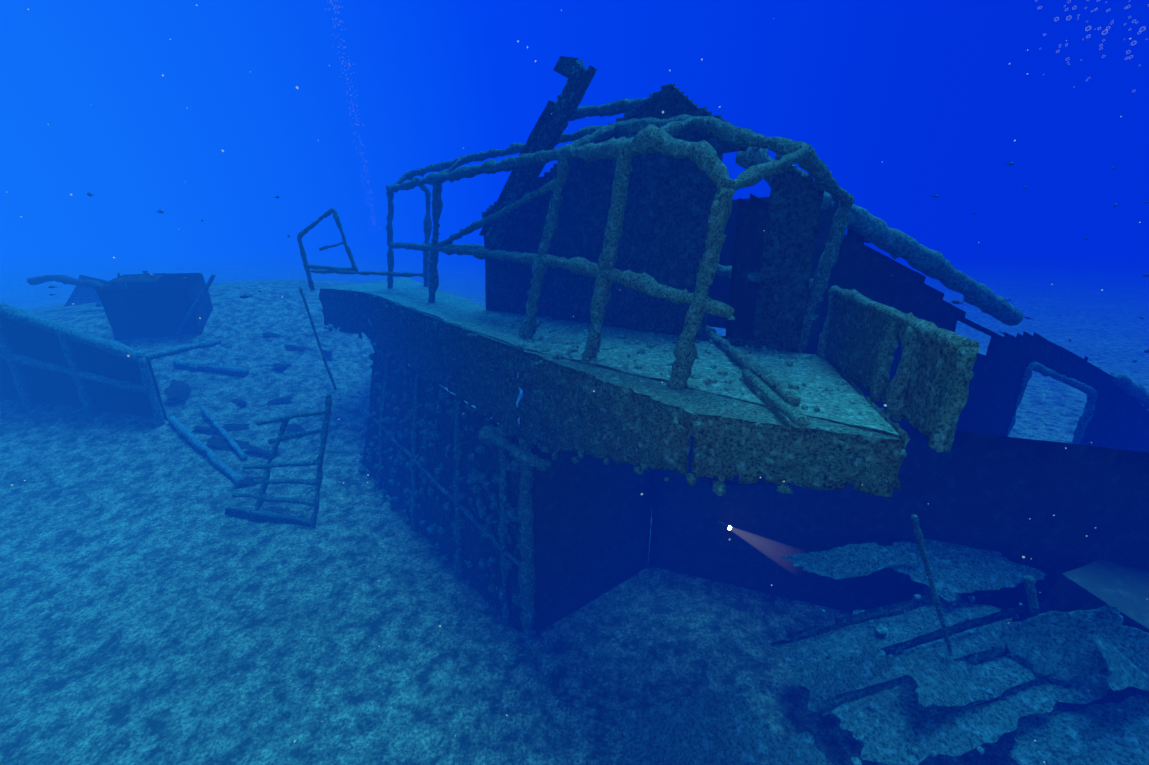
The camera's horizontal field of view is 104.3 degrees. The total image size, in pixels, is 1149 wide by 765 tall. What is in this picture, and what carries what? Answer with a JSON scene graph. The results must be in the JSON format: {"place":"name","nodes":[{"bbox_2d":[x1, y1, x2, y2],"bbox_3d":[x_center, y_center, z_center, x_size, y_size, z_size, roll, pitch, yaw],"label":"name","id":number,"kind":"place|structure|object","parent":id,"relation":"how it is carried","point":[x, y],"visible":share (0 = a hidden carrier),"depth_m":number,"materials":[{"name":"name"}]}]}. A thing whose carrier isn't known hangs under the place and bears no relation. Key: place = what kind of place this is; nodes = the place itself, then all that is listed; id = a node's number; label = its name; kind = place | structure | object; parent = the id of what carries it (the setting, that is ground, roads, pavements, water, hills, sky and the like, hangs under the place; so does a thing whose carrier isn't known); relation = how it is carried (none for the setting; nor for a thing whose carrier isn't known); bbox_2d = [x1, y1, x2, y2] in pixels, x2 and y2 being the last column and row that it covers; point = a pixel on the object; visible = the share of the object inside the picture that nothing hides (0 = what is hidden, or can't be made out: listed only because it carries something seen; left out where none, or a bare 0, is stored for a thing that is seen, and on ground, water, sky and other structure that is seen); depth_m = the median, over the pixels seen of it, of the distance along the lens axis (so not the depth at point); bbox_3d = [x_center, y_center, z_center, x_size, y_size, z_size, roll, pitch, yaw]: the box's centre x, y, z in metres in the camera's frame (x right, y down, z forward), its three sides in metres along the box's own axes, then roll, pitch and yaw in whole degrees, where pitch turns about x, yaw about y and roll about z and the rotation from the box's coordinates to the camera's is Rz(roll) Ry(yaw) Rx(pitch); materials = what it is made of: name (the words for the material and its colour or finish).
{"place":"outdoors","nodes":[
{"label":"outdoors","id":0,"kind":"place"},
{"bbox_2d":[0,316,166,418],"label":"hull plating","id":1,"kind":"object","parent":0,"point":[44,386],"depth_m":8.56,"materials":[{"name":"metal"}]},
{"bbox_2d":[479,56,596,249],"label":"wreck leaning beam","id":2,"kind":"structure","parent":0,"point":[547,132],"depth_m":4.80,"materials":[{"name":"metal"}]},
{"bbox_2d":[0,243,1148,764],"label":"seabed","id":3,"kind":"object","parent":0,"point":[158,605],"depth_m":5.74,"materials":[{"name":"sand"}]},
{"bbox_2d":[27,275,103,306],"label":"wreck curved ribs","id":4,"kind":"object","parent":3,"relation":"on","point":[63,279],"visible":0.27,"depth_m":11.98,"materials":[{"name":"metal"}]},
{"bbox_2d":[64,275,127,306],"bbox_3d":[-13.421,-1.873,12.796,3.736,2.314,0.819,0,18,2],"label":"distant wreckage","id":5,"kind":"object","parent":3,"relation":"on","point":[81,295],"visible":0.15,"depth_m":12.93,"materials":[{"name":"metal"}]},
{"bbox_2d":[0,301,221,425],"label":"framing","id":6,"kind":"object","parent":3,"relation":"on","point":[67,335],"visible":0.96,"depth_m":8.29,"materials":[{"name":"metal"}]},
{"bbox_2d":[94,271,212,339],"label":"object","id":7,"kind":"object","parent":3,"relation":"on","point":[145,304],"visible":0.94,"depth_m":10.62,"materials":[{"name":"metal"}]},
{"bbox_2d":[164,332,333,484],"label":"seabed debris fragments","id":8,"kind":"object","parent":3,"relation":"on","point":[180,390],"visible":0.77,"depth_m":9.02,"materials":[{"name":"metal"}]},
{"bbox_2d":[167,274,336,485],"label":"fallen poles","id":9,"kind":"object","parent":3,"relation":"on","point":[197,443],"visible":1,"depth_m":8.51,"materials":[{"name":"metal"}]},
{"bbox_2d":[224,393,332,527],"bbox_3d":[-4.571,1.199,6.868,1.774,2.038,0.731,0,18,2],"label":"ladder","id":10,"kind":"object","parent":3,"relation":"on","point":[252,514],"visible":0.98,"depth_m":6.86,"materials":[{"name":"metal"}]},
{"bbox_2d":[363,344,522,633],"bbox_3d":[-2.459,1.301,6.774,0.777,2.747,5.636,-13,22,-35],"label":"hull plating","id":11,"kind":"object","parent":3,"relation":"on","point":[476,547],"visible":0.5,"depth_m":6.12,"materials":[{"name":"metal"}]},
{"bbox_2d":[478,425,550,470],"bbox_3d":[-0.597,0.684,4.580,0.236,0.242,1.152,-16,24,-40],"label":"wreck stub pipe","id":12,"kind":"object","parent":11,"relation":"attached to","point":[488,435],"visible":0.94,"depth_m":4.52,"materials":[{"name":"metal"}]},
{"bbox_2d":[358,344,535,647],"bbox_3d":[-2.426,1.311,6.734,0.851,2.847,5.746,-14,23,-36],"label":"framing","id":13,"kind":"object","parent":3,"relation":"on","point":[523,515],"visible":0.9,"depth_m":5.76,"materials":[{"name":"metal"}]},
{"bbox_2d":[365,294,519,439],"bbox_3d":[-2.237,-0.506,6.456,0.124,1.106,5.568,-13,22,-35],"label":"hull side","id":14,"kind":"object","parent":13,"relation":"on","point":[477,370],"visible":0.96,"depth_m":5.46,"materials":[{"name":"metal"}]},
{"bbox_2d":[517,348,692,481],"bbox_3d":[0.074,0.402,3.567,0.107,1.047,2.052,-13,22,-35],"label":"wreck skirt","id":15,"kind":"object","parent":13,"relation":"on","point":[562,408],"visible":1,"depth_m":3.40,"materials":[{"name":"metal"}]},
{"bbox_2d":[530,441,653,633],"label":"bulkhead wall","id":16,"kind":"structure","parent":3,"relation":"on","point":[592,523],"depth_m":5.35,"materials":[{"name":"metal"}]},
{"bbox_2d":[386,114,854,388],"bbox_3d":[-1.106,-2.020,6.045,2.013,2.344,8.137,-16,24,-40],"label":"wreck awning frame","id":17,"kind":"object","parent":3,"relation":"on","point":[654,135],"visible":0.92,"depth_m":3.65,"materials":[{"name":"brown metal"}]},
{"bbox_2d":[319,288,371,338],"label":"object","id":18,"kind":"object","parent":17,"relation":"attached to","point":[345,311],"visible":1,"depth_m":8.89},
{"bbox_2d":[297,208,424,289],"bbox_3d":[-4.004,-2.500,8.482,2.854,1.550,0.388,6,19,17],"label":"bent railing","id":19,"kind":"object","parent":17,"relation":"attached to","point":[353,270],"visible":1,"depth_m":8.69,"materials":[{"name":"grey metal"}]},
{"bbox_2d":[569,93,652,120],"bbox_3d":[0.026,-2.665,5.359,2.416,1.143,0.156,13,22,35],"label":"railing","id":20,"kind":"object","parent":17,"relation":"on","point":[617,107],"visible":0.35,"depth_m":4.91,"materials":[{"name":"metal"}]},
{"bbox_2d":[707,192,838,338],"bbox_3d":[0.875,-1.520,5.645,4.147,1.427,0.001,13,22,35],"label":"door frame","id":21,"kind":"object","parent":17,"relation":"attached to","point":[719,288],"visible":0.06,"depth_m":4.88,"materials":[{"name":"brown metal"}]},
{"bbox_2d":[686,413,906,496],"bbox_3d":[1.194,0.469,2.520,1.083,0.535,0.105,6,19,19],"label":"wreck skirt","id":22,"kind":"object","parent":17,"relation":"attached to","point":[747,452],"visible":1,"depth_m":2.51,"materials":[{"name":"metal"}]},
{"bbox_2d":[830,364,909,491],"bbox_3d":[1.995,0.209,3.178,0.095,0.419,1.765,5,19,15],"label":"hanging cable","id":23,"kind":"object","parent":17,"relation":"attached to","point":[903,434],"visible":0.1,"depth_m":2.57,"materials":[{"name":"brown metal"}]},
{"bbox_2d":[816,285,979,452],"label":"wreck bulwark trim","id":24,"kind":"structure","parent":17,"relation":"on","point":[944,430],"depth_m":2.57,"materials":[{"name":"metal"}]},
{"bbox_2d":[614,539,1148,764],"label":"collapsed plates","id":25,"kind":"object","parent":3,"relation":"on","point":[894,684],"visible":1,"depth_m":3.92,"materials":[{"name":"metal"}]},
{"bbox_2d":[911,514,1038,655],"bbox_3d":[3.578,1.770,3.930,1.486,1.366,0.280,0,18,2],"label":"broken post","id":26,"kind":"object","parent":25,"relation":"on","point":[1031,594],"visible":0.94,"depth_m":3.91,"materials":[{"name":"brown metal"}]},
{"bbox_2d":[648,424,1148,621],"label":"wreck hull recess","id":27,"kind":"object","parent":3,"relation":"on","point":[1046,507],"visible":0.42,"depth_m":4.88,"materials":[{"name":"metal"}]},
{"bbox_2d":[709,193,1148,485],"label":"ruined wall","id":28,"kind":"structure","parent":3,"relation":"on","point":[1120,419],"depth_m":5.46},
{"bbox_2d":[736,147,1148,443],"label":"wreck wall beam","id":29,"kind":"structure","parent":28,"relation":"attached to","point":[868,227],"depth_m":5.11,"materials":[{"name":"brown metal"}]},
{"bbox_2d":[1039,559,1148,710],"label":"metal sheet","id":30,"kind":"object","parent":3,"relation":"on","point":[1098,583],"depth_m":4.22,"materials":[{"name":"metal"}]},
{"bbox_2d":[0,0,1148,246],"label":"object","id":31,"kind":"structure","parent":0,"point":[213,111],"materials":[{"name":"blue liquid"}]},
{"bbox_2d":[11,111,1147,741],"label":"marine snow particles","id":32,"kind":"object","parent":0,"point":[401,593],"visible":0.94,"depth_m":1.91,"materials":[{"name":"white"}]},
{"bbox_2d":[48,162,1148,361],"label":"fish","id":33,"kind":"object","parent":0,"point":[934,196],"visible":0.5,"depth_m":8.96,"materials":[{"name":"grey"}]},
{"bbox_2d":[333,279,899,439],"bbox_3d":[-1.709,-1.079,6.823,2.299,0.140,11.611,-14,23,-37],"label":"deck edge","id":34,"kind":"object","parent":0,"point":[693,401],"depth_m":2.91,"materials":[{"name":"metal"}]},
{"bbox_2d":[323,277,898,434],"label":"deck","id":35,"kind":"structure","parent":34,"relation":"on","point":[819,386],"depth_m":3.95,"materials":[{"name":"metal"}]},
{"bbox_2d":[706,326,809,427],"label":"wreck fallen rails","id":36,"kind":"object","parent":34,"relation":"on","point":[754,374],"visible":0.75,"depth_m":2.97,"materials":[{"name":"metal"}]},
{"bbox_2d":[825,296,956,438],"bbox_3d":[2.019,-0.228,3.011,0.029,0.596,1.805,3,18,10],"label":"panel","id":37,"kind":"object","parent":34,"relation":"on","point":[855,338],"visible":0.71,"depth_m":2.83,"materials":[{"name":"metal"}]},
{"bbox_2d":[482,83,823,352],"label":"wheelhouse wall","id":38,"kind":"structure","parent":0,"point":[662,239],"depth_m":4.59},
{"bbox_2d":[716,519,728,528],"bbox_3d":[1.841,1.762,5.562,0.159,0.090,0.056,9,20,26],"label":"flashlight","id":39,"kind":"object","parent":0,"point":[722,524],"visible":1,"depth_m":5.54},
{"bbox_2d":[325,0,1148,233],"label":"air bubbles","id":40,"kind":"object","parent":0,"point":[1111,23],"visible":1,"depth_m":5.55}
]}

